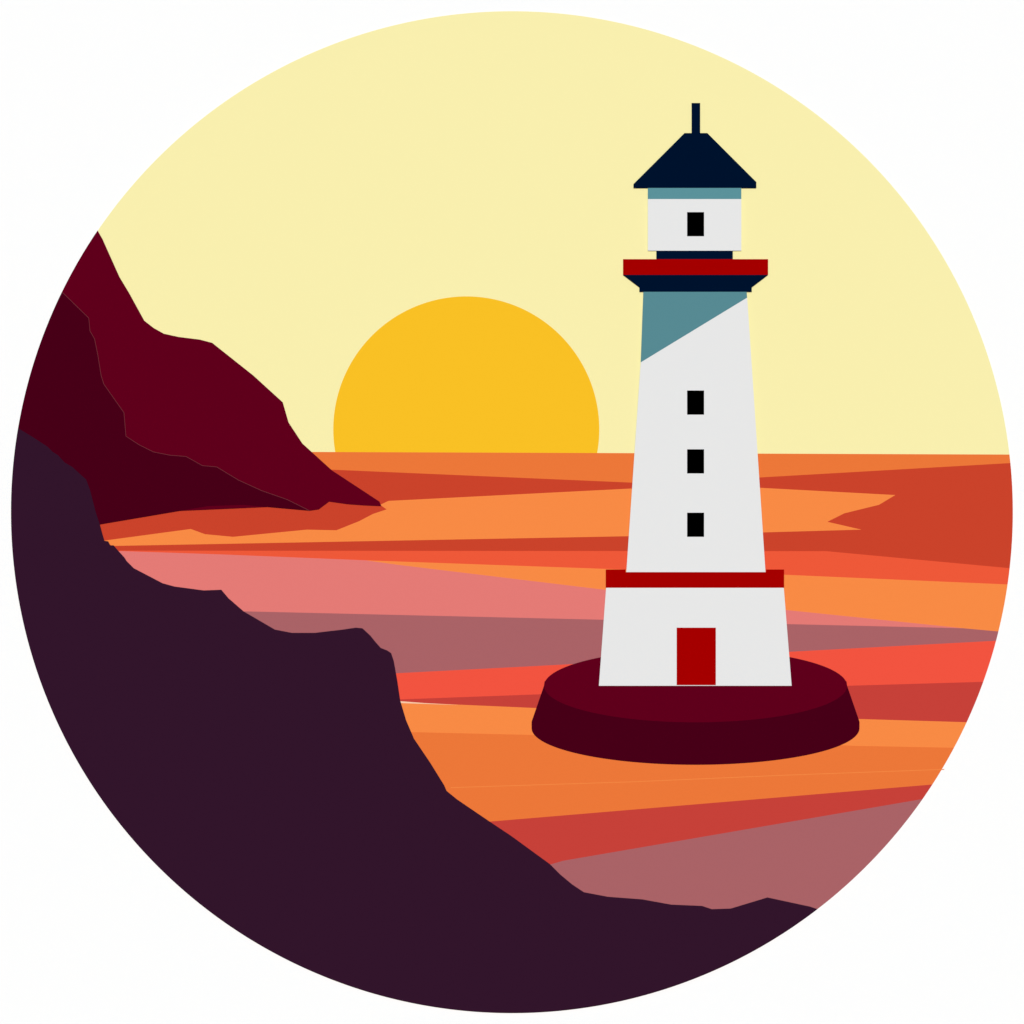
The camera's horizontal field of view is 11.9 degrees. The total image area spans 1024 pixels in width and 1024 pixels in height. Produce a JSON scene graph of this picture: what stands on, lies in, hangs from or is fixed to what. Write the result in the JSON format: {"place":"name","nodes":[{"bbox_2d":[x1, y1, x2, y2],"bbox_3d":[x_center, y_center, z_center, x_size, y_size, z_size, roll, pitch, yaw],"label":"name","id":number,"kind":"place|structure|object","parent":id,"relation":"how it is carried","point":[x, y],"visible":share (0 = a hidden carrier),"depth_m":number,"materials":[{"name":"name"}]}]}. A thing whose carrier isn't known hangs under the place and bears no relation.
{"place":"outdoors","nodes":[
{"label":"outdoors","id":0,"kind":"place"},
{"bbox_2d":[18,292,309,523],"bbox_3d":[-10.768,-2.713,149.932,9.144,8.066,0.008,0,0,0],"label":"hill","id":1,"kind":"structure","parent":0,"point":[72,414],"depth_m":149.93,"materials":[{"name":"red stone"}]},
{"bbox_2d":[62,231,380,510],"bbox_3d":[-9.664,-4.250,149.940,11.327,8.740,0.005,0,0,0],"label":"hill","id":2,"kind":"structure","parent":0,"point":[204,403],"depth_m":149.94,"materials":[{"name":"red stone"}]},
{"bbox_2d":[11,428,816,1012],"bbox_3d":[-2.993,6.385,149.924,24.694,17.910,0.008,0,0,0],"label":"cliff","id":3,"kind":"structure","parent":0,"point":[285,796],"depth_m":149.92,"materials":[{"name":"purple stone"}]},
{"bbox_2d":[333,296,598,452],"bbox_3d":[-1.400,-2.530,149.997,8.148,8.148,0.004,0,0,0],"label":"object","id":4,"kind":"object","parent":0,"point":[466,374],"visible":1,"depth_m":150.00,"materials":[{"name":"yellow"}]},
{"bbox_2d":[0,0,1023,1023],"bbox_3d":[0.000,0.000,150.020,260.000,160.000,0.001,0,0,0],"label":"background","id":5,"kind":"structure","parent":0,"point":[105,105],"depth_m":150.02},
{"bbox_2d":[98,11,1008,454],"bbox_3d":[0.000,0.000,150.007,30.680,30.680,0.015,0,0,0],"label":"sky","id":6,"kind":"structure","parent":0,"point":[294,235],"depth_m":150.00,"materials":[{"name":"yellow"}]},
{"bbox_2d":[100,452,1012,908],"bbox_3d":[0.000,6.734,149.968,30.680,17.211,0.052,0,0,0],"label":"sea","id":7,"kind":"structure","parent":0,"point":[466,592],"depth_m":149.97,"materials":[{"name":"liquid"}]},
{"bbox_2d":[532,657,859,764],"bbox_3d":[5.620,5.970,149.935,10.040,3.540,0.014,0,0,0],"label":"rock island","id":8,"kind":"object","parent":7,"relation":"in","point":[809,711],"visible":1,"depth_m":149.93,"materials":[{"name":"red stone"}]},
{"bbox_2d":[599,103,791,685],"bbox_3d":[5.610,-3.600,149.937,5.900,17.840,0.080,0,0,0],"label":"lighthouse","id":9,"kind":"object","parent":8,"relation":"on","point":[694,596],"visible":1,"depth_m":149.90,"materials":[{"name":"white paint"}]},
{"bbox_2d":[687,390,703,414],"bbox_3d":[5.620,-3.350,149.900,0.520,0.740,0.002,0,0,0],"label":"window","id":10,"kind":"structure","parent":9,"relation":"in","point":[695,398],"depth_m":149.90,"materials":[{"name":"black glass"}]},
{"bbox_2d":[687,449,703,472],"bbox_3d":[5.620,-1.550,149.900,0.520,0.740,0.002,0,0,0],"label":"window","id":11,"kind":"structure","parent":9,"relation":"in","point":[695,457],"depth_m":149.90,"materials":[{"name":"black glass"}]},
{"bbox_2d":[687,513,703,536],"bbox_3d":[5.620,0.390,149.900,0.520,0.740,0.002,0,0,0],"label":"window","id":12,"kind":"structure","parent":9,"relation":"in","point":[695,521],"depth_m":149.90,"materials":[{"name":"black glass"}]},
{"bbox_2d":[687,212,703,235],"bbox_3d":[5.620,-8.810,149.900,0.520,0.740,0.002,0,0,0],"label":"lantern window","id":13,"kind":"structure","parent":9,"relation":"in","point":[695,220],"depth_m":149.90,"materials":[{"name":"black glass"}]},
{"bbox_2d":[677,628,715,684],"bbox_3d":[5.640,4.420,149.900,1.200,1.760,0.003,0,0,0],"label":"door","id":14,"kind":"structure","parent":9,"relation":"in","point":[696,647],"depth_m":149.90,"materials":[{"name":"red paint"}]}
]}

